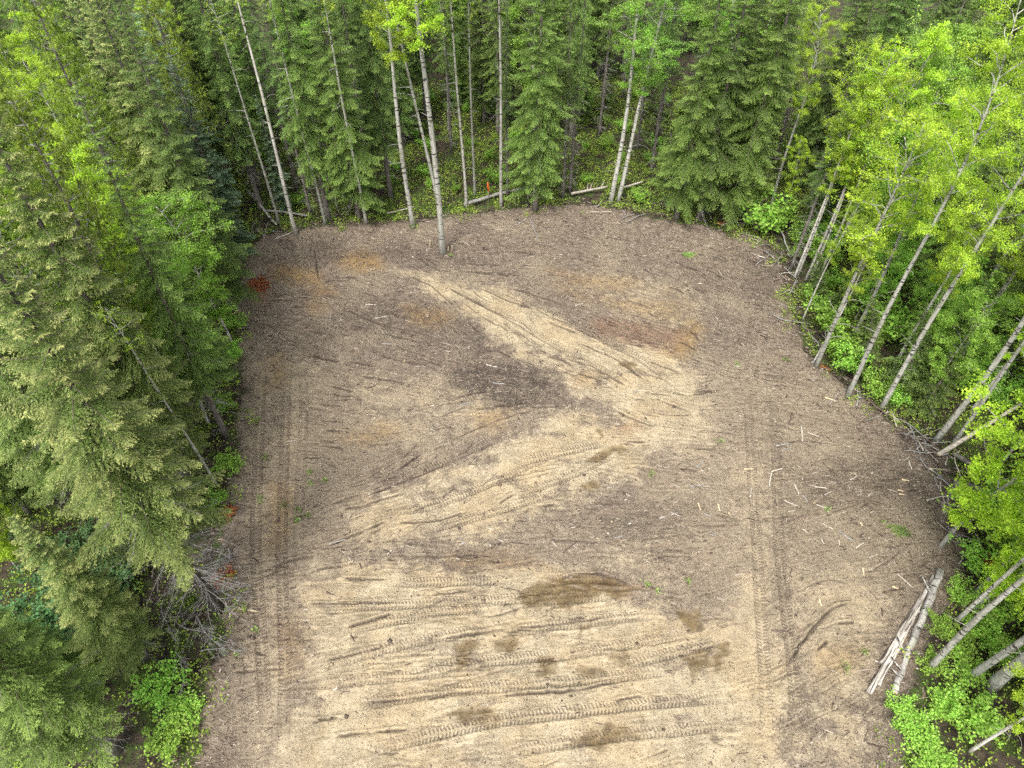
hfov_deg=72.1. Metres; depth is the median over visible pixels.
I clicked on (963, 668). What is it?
shrub
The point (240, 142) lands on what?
spruce tree
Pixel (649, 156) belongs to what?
shrub
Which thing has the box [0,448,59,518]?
spruce tree
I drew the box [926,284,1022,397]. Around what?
aspen tree
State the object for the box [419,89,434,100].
shrub
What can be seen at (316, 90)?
spruce tree
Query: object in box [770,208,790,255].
fallen log
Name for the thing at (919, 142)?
birch tree
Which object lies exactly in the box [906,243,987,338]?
shrub
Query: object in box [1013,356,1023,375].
shrub
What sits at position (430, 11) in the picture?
aspen tree
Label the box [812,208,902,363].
birch tree
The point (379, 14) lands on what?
spruce tree
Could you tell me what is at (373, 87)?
spruce tree
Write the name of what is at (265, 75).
spruce tree
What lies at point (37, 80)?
aspen tree
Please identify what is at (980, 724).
shrub
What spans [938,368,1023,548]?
tree
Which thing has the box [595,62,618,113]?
spruce tree
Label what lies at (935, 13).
spruce tree
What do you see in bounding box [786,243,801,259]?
shrub
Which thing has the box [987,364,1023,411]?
shrub
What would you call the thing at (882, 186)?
tree
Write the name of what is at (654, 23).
spruce tree
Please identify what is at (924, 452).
slash branch
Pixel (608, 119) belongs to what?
shrub
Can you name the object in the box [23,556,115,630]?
shrub
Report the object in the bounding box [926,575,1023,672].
aspen tree
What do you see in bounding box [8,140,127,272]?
aspen tree
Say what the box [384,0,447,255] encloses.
aspen tree
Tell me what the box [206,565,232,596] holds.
dead bough
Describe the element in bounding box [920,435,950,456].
slash branch
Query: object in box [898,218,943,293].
aspen tree
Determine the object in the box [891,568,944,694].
birch log
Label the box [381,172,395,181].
shrub
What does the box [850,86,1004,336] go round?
aspen tree
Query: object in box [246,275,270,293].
rotten wood
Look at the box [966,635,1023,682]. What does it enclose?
aspen tree
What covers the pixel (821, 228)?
shrub
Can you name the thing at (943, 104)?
aspen tree
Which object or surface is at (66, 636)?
shrub
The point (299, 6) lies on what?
spruce tree
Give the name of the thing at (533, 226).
stick
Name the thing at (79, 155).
birch tree
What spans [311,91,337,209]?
birch tree
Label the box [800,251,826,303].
fir tree
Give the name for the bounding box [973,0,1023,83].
spruce tree
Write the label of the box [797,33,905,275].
tree
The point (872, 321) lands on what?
fir tree
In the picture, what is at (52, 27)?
pine tree
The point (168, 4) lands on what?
spruce tree
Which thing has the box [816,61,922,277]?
tree
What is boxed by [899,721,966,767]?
shrub
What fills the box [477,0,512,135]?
spruce tree
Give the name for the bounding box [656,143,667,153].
shrub
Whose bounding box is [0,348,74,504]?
spruce tree
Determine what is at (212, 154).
fir tree
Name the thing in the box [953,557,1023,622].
aspen tree
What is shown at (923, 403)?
fir tree
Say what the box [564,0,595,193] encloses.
spruce tree
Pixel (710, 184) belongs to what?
spruce tree
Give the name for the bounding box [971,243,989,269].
shrub
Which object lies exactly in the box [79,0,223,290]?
spruce tree
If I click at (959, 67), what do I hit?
aspen tree
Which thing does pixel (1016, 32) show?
aspen tree
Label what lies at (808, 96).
shrub
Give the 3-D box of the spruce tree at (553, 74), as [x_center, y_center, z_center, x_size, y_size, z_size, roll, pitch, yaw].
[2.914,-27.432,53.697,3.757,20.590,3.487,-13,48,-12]
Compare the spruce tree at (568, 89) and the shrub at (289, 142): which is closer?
the spruce tree at (568, 89)
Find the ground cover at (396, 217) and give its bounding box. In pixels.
[0,73,1023,767]
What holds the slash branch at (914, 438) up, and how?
on the ground at (620, 708)
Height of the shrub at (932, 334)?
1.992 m
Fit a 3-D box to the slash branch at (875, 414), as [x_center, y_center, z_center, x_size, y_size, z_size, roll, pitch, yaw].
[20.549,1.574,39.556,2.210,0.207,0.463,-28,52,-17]
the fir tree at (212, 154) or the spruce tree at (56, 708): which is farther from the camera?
the fir tree at (212, 154)
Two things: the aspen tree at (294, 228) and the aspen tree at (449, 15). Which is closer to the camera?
the aspen tree at (294, 228)
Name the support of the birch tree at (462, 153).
on the ground at (620, 708)
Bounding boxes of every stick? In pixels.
[236,606,257,611]
[529,216,537,238]
[771,628,792,633]
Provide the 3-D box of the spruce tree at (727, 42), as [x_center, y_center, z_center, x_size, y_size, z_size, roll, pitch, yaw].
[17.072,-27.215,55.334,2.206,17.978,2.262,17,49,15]
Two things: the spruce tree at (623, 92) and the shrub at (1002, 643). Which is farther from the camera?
the spruce tree at (623, 92)
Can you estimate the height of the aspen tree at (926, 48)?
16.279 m
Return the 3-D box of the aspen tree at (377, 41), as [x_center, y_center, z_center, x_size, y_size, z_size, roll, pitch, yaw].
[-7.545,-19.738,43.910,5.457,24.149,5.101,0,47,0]
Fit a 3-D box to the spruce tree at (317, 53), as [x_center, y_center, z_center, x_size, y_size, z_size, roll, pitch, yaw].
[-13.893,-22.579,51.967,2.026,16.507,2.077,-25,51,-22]
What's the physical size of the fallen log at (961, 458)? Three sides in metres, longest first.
1.642 x 0.275 x 0.261 m
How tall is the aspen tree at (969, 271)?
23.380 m
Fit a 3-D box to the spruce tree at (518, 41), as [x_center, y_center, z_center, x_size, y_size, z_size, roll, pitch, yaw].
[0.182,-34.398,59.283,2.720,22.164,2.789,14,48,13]
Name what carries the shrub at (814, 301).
on the ground at (620, 708)
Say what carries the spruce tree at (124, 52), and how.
on the ground at (620, 708)
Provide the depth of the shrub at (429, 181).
55.97 m
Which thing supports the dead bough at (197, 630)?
attached to the spruce tree at (155, 515)
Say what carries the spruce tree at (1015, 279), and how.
on the ground at (620, 708)
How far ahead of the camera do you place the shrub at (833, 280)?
46.78 m
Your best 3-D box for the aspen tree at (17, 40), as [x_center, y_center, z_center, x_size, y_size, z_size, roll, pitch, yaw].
[-28.372,-16.351,46.605,3.808,15.620,5.232,5,47,5]
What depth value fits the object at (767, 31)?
50.40 m
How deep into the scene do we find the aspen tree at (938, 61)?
41.45 m
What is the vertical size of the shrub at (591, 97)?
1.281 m
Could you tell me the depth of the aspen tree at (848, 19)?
60.55 m
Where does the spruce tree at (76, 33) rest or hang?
on the ground at (620, 708)
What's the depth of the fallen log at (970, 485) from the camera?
35.60 m
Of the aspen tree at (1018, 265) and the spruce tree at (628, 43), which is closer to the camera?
the aspen tree at (1018, 265)
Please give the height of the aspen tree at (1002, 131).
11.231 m
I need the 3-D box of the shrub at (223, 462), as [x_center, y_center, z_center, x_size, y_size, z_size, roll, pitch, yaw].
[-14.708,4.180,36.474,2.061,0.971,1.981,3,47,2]
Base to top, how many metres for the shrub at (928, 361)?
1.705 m
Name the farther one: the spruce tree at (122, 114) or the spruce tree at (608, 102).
the spruce tree at (608, 102)
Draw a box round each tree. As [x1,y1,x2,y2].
[0,0,42,90]
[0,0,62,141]
[0,0,99,189]
[0,26,56,141]
[0,28,103,250]
[0,47,132,279]
[0,72,76,235]
[0,87,191,440]
[0,94,74,252]
[0,109,213,478]
[0,140,75,330]
[0,150,61,287]
[0,175,101,365]
[0,199,132,396]
[0,239,199,555]
[0,244,267,653]
[0,295,108,530]
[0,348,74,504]
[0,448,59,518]
[0,483,25,573]
[0,606,110,692]
[0,612,137,767]
[1,0,46,71]
[2,151,143,350]
[4,514,166,681]
[7,3,126,233]
[8,0,122,197]
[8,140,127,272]
[9,133,149,368]
[16,25,78,99]
[20,0,169,290]
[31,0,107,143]
[36,0,104,114]
[43,138,170,381]
[49,1,108,123]
[50,0,121,148]
[51,0,120,58]
[61,0,155,209]
[62,43,139,199]
[63,0,124,131]
[64,102,135,242]
[70,83,240,437]
[76,0,203,253]
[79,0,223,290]
[85,0,159,121]
[91,301,217,486]
[93,167,154,254]
[96,0,165,120]
[107,13,208,202]
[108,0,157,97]
[109,0,261,312]
[109,237,220,424]
[125,0,170,70]
[127,185,237,341]
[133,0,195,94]
[133,3,241,220]
[135,0,224,218]
[147,0,246,180]
[150,223,239,384]
[162,0,209,99]
[166,55,257,263]
[172,0,243,160]
[187,0,269,212]
[196,0,258,135]
[201,0,279,224]
[202,0,263,193]
[203,0,253,108]
[210,0,286,164]
[216,0,250,102]
[222,0,297,235]
[233,0,281,144]
[235,0,279,132]
[237,0,273,106]
[240,0,301,192]
[254,95,291,214]
[256,1,316,216]
[257,0,326,224]
[261,0,285,82]
[261,0,337,120]
[265,0,338,222]
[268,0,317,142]
[282,0,331,192]
[288,0,324,74]
[300,0,386,219]
[301,0,340,167]
[303,1,333,44]
[310,0,352,94]
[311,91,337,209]
[319,0,367,223]
[325,0,376,146]
[331,0,371,163]
[335,0,386,71]
[343,0,406,199]
[350,2,386,119]
[356,0,415,229]
[369,0,405,49]
[372,0,442,198]
[375,0,394,109]
[375,0,422,146]
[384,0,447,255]
[392,0,426,128]
[403,0,441,116]
[419,1,445,33]
[427,0,455,133]
[429,0,469,69]
[431,0,461,153]
[432,0,473,106]
[439,0,469,207]
[452,0,485,195]
[453,9,480,96]
[461,0,503,125]
[463,0,481,22]
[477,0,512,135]
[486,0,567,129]
[488,0,503,73]
[491,0,537,44]
[493,0,519,197]
[494,0,506,207]
[498,0,525,111]
[499,0,573,212]
[500,0,507,67]
[501,0,523,99]
[524,4,567,117]
[526,0,568,144]
[555,0,582,199]
[555,0,608,139]
[563,0,584,82]
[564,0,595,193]
[577,67,597,121]
[578,0,608,71]
[579,0,707,203]
[582,0,629,81]
[593,0,626,138]
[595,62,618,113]
[612,0,702,201]
[615,8,629,71]
[618,0,634,80]
[619,0,641,100]
[633,46,668,124]
[634,1,661,151]
[644,0,689,174]
[644,10,666,50]
[646,0,685,100]
[646,108,681,193]
[652,0,732,223]
[654,0,687,136]
[663,115,690,163]
[666,0,691,54]
[671,0,770,223]
[679,0,716,52]
[690,1,724,119]
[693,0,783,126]
[695,0,722,87]
[702,125,748,192]
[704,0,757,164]
[705,1,746,137]
[706,0,808,230]
[708,0,779,207]
[715,0,778,108]
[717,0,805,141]
[734,0,800,158]
[740,0,809,216]
[748,0,796,177]
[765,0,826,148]
[770,0,823,166]
[771,0,855,206]
[775,0,871,188]
[779,0,831,131]
[782,134,816,210]
[783,57,825,148]
[785,25,880,270]
[793,53,876,229]
[793,73,888,277]
[797,0,935,185]
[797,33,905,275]
[799,0,889,158]
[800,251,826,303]
[802,187,881,319]
[805,0,879,200]
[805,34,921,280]
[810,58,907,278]
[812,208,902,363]
[813,102,991,368]
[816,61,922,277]
[816,270,868,327]
[827,0,866,76]
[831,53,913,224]
[836,295,884,381]
[838,0,865,70]
[838,20,955,246]
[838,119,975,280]
[844,0,1023,398]
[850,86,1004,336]
[854,207,939,320]
[857,0,928,104]
[859,5,985,213]
[860,0,925,155]
[870,302,933,406]
[878,0,915,47]
[879,84,1023,410]
[880,56,978,212]
[882,0,951,130]
[889,173,1021,375]
[898,0,974,146]
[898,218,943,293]
[899,65,1005,251]
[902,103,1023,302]
[902,335,970,422]
[903,0,959,97]
[904,0,956,105]
[904,0,977,143]
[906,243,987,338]
[909,80,959,169]
[923,11,1023,158]
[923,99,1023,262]
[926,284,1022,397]
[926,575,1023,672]
[930,48,1023,262]
[932,316,1023,443]
[933,220,999,308]
[933,277,996,362]
[935,0,981,77]
[937,73,1023,201]
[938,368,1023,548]
[941,0,1023,139]
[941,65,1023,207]
[946,65,1023,206]
[950,332,1023,449]
[951,0,1023,67]
[951,164,1023,374]
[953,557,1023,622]
[956,1,1020,69]
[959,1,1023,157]
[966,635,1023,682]
[968,658,1023,752]
[969,292,1023,412]
[972,543,1023,593]
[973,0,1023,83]
[974,477,1023,611]
[981,640,1023,694]
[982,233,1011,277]
[982,289,999,316]
[983,98,1023,176]
[988,191,1023,278]
[989,281,1023,354]
[992,1,1023,122]
[1001,440,1019,462]
[1005,135,1023,190]
[1005,191,1023,222]
[1007,260,1023,309]
[1008,233,1023,260]
[1010,588,1023,621]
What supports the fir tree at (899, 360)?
on the ground at (620, 708)
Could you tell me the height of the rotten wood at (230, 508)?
0.540 m
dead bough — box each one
[156,602,181,647]
[168,646,188,694]
[178,624,234,647]
[195,616,227,654]
[200,638,246,660]
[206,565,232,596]
[222,590,247,612]
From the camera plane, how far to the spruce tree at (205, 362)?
31.35 m
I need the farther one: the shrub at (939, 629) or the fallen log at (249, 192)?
the fallen log at (249, 192)
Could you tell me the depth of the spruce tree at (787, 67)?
45.48 m
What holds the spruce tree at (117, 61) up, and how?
on the ground at (620, 708)
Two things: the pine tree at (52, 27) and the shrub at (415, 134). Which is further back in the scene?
the shrub at (415, 134)
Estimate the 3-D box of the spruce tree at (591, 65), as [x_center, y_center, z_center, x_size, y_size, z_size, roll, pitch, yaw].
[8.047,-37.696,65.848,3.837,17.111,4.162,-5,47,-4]
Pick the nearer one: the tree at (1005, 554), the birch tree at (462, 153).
the tree at (1005, 554)
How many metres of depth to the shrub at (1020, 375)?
40.05 m
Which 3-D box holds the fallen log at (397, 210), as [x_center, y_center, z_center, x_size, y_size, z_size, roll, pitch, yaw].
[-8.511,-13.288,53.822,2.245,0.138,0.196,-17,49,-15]
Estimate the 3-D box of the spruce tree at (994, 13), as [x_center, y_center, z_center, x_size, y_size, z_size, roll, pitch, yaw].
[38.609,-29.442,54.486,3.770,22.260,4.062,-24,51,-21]
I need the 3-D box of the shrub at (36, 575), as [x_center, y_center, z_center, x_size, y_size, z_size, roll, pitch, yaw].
[-20.518,8.107,31.671,3.165,2.900,3.258,9,47,9]
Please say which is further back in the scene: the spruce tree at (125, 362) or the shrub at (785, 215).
the shrub at (785, 215)
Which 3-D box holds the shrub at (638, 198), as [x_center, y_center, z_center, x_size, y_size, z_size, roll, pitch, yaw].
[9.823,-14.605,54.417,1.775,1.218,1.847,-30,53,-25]
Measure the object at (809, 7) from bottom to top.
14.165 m
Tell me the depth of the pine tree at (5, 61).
39.35 m
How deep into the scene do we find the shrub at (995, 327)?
43.22 m
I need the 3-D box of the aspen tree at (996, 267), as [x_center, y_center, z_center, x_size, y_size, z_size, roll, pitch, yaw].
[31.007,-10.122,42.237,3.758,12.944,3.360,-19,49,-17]
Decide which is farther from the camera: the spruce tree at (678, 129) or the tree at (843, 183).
the spruce tree at (678, 129)
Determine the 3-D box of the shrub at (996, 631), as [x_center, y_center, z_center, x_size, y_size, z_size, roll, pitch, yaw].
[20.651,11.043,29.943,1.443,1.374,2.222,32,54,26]
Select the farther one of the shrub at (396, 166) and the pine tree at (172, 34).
the shrub at (396, 166)
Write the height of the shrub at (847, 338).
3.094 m
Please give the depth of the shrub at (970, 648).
29.85 m
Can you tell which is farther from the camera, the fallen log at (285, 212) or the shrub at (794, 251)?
the fallen log at (285, 212)
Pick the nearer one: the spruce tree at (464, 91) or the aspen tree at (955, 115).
the aspen tree at (955, 115)
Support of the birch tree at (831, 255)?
on the ground at (620, 708)
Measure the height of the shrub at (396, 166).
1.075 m
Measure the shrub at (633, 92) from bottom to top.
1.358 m
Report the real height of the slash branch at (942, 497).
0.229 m
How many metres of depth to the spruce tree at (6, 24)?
50.41 m
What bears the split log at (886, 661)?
on the ground at (620, 708)
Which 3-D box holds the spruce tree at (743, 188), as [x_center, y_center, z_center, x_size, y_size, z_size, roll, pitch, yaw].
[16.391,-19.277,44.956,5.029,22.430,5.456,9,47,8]
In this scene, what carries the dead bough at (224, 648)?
on the ground at (620, 708)
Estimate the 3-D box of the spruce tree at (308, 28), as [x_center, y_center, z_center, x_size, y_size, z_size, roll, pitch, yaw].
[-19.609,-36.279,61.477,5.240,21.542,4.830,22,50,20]
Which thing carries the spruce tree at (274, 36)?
on the ground at (620, 708)
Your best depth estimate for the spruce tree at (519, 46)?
55.97 m
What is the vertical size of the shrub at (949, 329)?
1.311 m
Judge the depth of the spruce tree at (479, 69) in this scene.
59.16 m
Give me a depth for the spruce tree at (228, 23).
61.70 m
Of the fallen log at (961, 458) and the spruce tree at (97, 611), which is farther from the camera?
the fallen log at (961, 458)
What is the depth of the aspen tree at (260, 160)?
45.34 m
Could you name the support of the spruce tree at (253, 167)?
on the ground at (620, 708)
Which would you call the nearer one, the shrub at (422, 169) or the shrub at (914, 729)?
the shrub at (914, 729)
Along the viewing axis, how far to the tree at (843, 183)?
39.48 m
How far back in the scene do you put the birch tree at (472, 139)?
49.22 m
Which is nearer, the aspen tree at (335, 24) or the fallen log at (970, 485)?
the fallen log at (970, 485)
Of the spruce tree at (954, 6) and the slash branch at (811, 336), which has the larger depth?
the spruce tree at (954, 6)
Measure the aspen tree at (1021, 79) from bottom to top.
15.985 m
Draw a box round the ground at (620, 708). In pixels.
[0,0,1023,767]
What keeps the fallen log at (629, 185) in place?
on the ground at (620, 708)
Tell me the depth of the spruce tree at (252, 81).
50.90 m
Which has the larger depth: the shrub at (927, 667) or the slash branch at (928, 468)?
the slash branch at (928, 468)
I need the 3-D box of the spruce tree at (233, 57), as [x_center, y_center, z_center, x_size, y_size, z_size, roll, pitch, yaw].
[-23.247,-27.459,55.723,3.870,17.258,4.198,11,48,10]
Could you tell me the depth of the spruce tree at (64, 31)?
55.13 m
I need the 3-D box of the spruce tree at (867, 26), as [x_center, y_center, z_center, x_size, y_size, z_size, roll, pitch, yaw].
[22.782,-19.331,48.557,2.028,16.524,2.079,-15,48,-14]
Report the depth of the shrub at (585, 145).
59.93 m
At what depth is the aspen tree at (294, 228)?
45.85 m
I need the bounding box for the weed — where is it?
[840,661,852,674]
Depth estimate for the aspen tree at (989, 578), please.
31.04 m
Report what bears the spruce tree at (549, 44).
on the ground at (620, 708)
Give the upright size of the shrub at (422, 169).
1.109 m
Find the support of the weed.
on the ground at (620, 708)
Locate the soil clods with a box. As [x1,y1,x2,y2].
[205,206,939,767]
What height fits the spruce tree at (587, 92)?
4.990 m
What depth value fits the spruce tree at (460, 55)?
61.90 m
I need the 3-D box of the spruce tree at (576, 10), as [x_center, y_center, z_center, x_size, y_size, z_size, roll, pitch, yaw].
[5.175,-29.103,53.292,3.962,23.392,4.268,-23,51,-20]
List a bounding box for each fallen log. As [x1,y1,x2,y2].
[246,189,276,225]
[265,209,307,215]
[386,206,414,213]
[463,185,532,205]
[571,181,607,194]
[623,181,642,188]
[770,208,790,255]
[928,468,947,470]
[937,403,1021,456]
[951,451,982,471]
[952,479,992,494]
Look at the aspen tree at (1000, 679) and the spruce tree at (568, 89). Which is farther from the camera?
the spruce tree at (568, 89)
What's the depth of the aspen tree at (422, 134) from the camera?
48.23 m
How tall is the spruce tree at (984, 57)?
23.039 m
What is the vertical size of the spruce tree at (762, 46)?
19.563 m
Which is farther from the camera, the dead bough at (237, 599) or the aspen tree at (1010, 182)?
the aspen tree at (1010, 182)
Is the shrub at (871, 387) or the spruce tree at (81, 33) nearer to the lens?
the shrub at (871, 387)
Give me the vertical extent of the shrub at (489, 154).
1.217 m
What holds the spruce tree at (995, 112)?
on the ground at (620, 708)
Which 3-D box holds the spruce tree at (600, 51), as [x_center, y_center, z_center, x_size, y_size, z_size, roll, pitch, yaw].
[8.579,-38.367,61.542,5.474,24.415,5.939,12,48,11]
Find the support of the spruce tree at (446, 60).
on the ground at (620, 708)
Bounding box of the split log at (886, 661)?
[867,574,934,694]
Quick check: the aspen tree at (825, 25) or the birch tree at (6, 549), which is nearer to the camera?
the birch tree at (6, 549)
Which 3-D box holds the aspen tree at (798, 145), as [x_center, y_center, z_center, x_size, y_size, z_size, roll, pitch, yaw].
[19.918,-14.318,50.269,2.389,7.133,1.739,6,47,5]
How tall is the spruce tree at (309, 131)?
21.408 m
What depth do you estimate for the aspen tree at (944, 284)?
34.62 m
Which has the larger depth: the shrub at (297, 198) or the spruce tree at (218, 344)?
the shrub at (297, 198)
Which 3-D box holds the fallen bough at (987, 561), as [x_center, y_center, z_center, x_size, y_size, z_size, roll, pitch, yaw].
[22.420,8.144,32.403,1.575,0.348,1.876,-22,50,-20]
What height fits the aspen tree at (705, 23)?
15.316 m
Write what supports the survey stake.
on the ground at (620, 708)
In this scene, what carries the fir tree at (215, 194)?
on the ground at (620, 708)
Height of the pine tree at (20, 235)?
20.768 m
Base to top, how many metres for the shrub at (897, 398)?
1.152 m
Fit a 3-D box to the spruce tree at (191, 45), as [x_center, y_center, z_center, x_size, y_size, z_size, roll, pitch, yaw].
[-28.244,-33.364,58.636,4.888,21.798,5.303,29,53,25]
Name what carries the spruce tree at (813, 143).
on the ground at (620, 708)
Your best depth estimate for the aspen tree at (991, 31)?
46.90 m
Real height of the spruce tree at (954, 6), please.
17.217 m
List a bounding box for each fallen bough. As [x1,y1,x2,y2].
[680,251,696,257]
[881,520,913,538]
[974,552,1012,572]
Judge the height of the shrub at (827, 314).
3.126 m
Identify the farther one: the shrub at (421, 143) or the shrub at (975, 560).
the shrub at (421, 143)
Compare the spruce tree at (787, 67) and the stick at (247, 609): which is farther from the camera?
the spruce tree at (787, 67)
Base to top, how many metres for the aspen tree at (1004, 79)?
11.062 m
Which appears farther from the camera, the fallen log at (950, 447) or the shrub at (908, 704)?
the fallen log at (950, 447)
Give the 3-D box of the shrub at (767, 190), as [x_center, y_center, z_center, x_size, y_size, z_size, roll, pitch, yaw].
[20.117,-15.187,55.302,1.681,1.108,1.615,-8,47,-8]
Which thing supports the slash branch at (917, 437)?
on the ground at (620, 708)
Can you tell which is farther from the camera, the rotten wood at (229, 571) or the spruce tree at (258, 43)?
the spruce tree at (258, 43)
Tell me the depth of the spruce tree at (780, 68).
49.42 m
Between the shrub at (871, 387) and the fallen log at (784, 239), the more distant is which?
the fallen log at (784, 239)
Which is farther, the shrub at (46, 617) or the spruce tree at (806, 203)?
the spruce tree at (806, 203)
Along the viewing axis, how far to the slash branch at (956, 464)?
36.81 m
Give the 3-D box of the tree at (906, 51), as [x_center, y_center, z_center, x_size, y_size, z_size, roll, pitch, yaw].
[20.004,-12.378,42.294,4.180,16.000,3.696,-3,47,-5]
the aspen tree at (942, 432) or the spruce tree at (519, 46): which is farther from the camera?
the spruce tree at (519, 46)
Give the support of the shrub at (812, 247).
on the ground at (620, 708)
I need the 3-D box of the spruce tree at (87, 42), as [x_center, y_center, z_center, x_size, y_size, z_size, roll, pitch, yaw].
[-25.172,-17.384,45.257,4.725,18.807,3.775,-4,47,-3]
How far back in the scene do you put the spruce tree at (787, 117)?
53.10 m
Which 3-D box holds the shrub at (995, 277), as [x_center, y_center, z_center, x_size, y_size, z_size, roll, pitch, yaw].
[28.959,-5.388,44.138,5.150,3.533,5.358,-16,49,-15]
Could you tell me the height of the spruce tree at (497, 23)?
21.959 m
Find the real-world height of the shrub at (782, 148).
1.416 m
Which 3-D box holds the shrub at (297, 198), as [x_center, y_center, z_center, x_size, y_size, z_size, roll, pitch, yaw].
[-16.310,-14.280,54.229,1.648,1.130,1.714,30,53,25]
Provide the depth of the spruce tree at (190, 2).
51.40 m
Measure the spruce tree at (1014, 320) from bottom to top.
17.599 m
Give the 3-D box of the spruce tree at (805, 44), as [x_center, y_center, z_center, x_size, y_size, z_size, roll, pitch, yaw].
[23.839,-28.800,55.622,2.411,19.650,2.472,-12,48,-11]
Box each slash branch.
[770,309,803,323]
[802,323,819,345]
[862,396,890,416]
[863,403,889,421]
[893,428,938,445]
[904,446,948,455]
[906,423,920,455]
[916,455,948,482]
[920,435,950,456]
[936,479,949,513]
[953,448,961,478]
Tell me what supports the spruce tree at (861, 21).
on the ground at (620, 708)
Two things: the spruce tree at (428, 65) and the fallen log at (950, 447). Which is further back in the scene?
the spruce tree at (428, 65)
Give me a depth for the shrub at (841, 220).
50.18 m
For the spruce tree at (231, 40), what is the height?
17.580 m
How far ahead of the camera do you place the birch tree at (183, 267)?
33.81 m
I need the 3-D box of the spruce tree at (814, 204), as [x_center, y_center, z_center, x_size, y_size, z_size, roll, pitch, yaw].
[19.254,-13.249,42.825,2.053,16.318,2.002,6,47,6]
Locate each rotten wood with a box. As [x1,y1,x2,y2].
[208,563,236,589]
[220,503,238,520]
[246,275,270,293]
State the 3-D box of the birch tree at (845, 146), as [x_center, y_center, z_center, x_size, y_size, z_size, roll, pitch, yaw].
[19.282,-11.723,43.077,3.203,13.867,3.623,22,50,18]
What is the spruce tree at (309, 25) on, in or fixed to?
on the ground at (620, 708)
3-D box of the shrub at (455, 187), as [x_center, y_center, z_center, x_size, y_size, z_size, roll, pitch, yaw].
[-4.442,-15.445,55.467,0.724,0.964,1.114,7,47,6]
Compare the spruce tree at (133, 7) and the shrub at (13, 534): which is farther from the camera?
the spruce tree at (133, 7)
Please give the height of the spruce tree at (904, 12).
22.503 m
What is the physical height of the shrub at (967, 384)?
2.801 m
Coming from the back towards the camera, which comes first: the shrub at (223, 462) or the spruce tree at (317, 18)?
the spruce tree at (317, 18)
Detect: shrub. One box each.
[0,520,36,549]
[0,591,46,625]
[10,532,89,593]
[10,586,72,636]
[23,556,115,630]
[25,607,99,664]
[49,516,113,565]
[58,585,120,651]
[86,539,142,591]
[123,651,191,723]
[136,704,199,767]
[151,684,207,737]
[199,484,229,508]
[204,446,245,478]
[213,390,241,413]
[215,335,245,358]
[216,310,249,331]
[257,152,265,159]
[282,135,296,146]
[290,190,310,204]
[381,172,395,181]
[390,161,399,169]
[411,127,419,138]
[411,163,432,176]
[414,137,430,148]
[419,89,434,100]
[425,176,431,187]
[452,182,458,190]
[462,99,469,111]
[483,162,510,183]
[484,146,495,159]
[489,104,504,116]
[504,123,525,141]
[578,172,595,182]
[579,90,597,104]
[581,141,588,148]
[597,132,619,148]
[602,114,610,122]
[613,118,631,130]
[631,83,641,97]
[631,185,653,202]
[643,132,663,146]
[645,151,652,160]
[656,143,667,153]
[737,185,803,234]
[758,182,778,196]
[762,194,810,233]
[778,140,796,154]
[786,219,811,247]
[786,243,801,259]
[793,111,805,122]
[795,211,854,245]
[799,92,816,106]
[801,280,834,312]
[803,297,860,336]
[807,230,845,263]
[817,264,850,288]
[822,318,868,361]
[824,203,853,237]
[828,248,842,266]
[830,332,874,374]
[853,292,924,345]
[854,288,881,307]
[861,361,910,400]
[863,320,898,348]
[884,684,921,724]
[885,236,928,278]
[888,381,913,408]
[890,697,943,752]
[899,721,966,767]
[901,278,911,289]
[910,264,1001,315]
[913,641,951,675]
[914,323,951,343]
[917,678,983,740]
[918,265,1017,319]
[921,344,942,368]
[922,605,959,640]
[932,678,968,721]
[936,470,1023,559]
[937,617,985,667]
[940,642,995,694]
[941,321,957,334]
[945,569,980,605]
[948,532,1011,577]
[956,690,1009,747]
[959,357,1005,398]
[962,606,1002,641]
[963,343,1015,383]
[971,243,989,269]
[972,521,1022,580]
[972,570,1023,626]
[973,273,1023,310]
[980,277,1016,297]
[981,620,1015,656]
[985,329,1011,352]
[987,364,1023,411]
[987,632,1023,665]
[992,310,1017,337]
[994,640,1023,683]
[1002,446,1021,476]
[1009,367,1023,380]
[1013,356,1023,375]
[1016,674,1023,725]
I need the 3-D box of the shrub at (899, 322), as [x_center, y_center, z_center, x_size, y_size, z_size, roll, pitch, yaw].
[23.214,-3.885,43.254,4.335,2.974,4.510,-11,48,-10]
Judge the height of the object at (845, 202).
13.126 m
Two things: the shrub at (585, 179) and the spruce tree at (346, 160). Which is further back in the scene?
the shrub at (585, 179)
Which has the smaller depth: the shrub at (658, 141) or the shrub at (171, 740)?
the shrub at (171, 740)
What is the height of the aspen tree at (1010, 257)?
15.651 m
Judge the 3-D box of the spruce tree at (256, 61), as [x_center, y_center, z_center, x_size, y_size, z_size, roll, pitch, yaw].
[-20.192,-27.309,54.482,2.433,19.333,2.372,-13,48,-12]
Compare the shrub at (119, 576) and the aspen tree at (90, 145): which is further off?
the aspen tree at (90, 145)
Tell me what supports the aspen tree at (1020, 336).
on the ground at (620, 708)
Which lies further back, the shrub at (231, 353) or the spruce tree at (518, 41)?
the spruce tree at (518, 41)
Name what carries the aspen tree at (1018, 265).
on the ground at (620, 708)
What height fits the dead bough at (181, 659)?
0.579 m
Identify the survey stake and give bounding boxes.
[487,182,489,201]
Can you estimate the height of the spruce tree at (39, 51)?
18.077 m

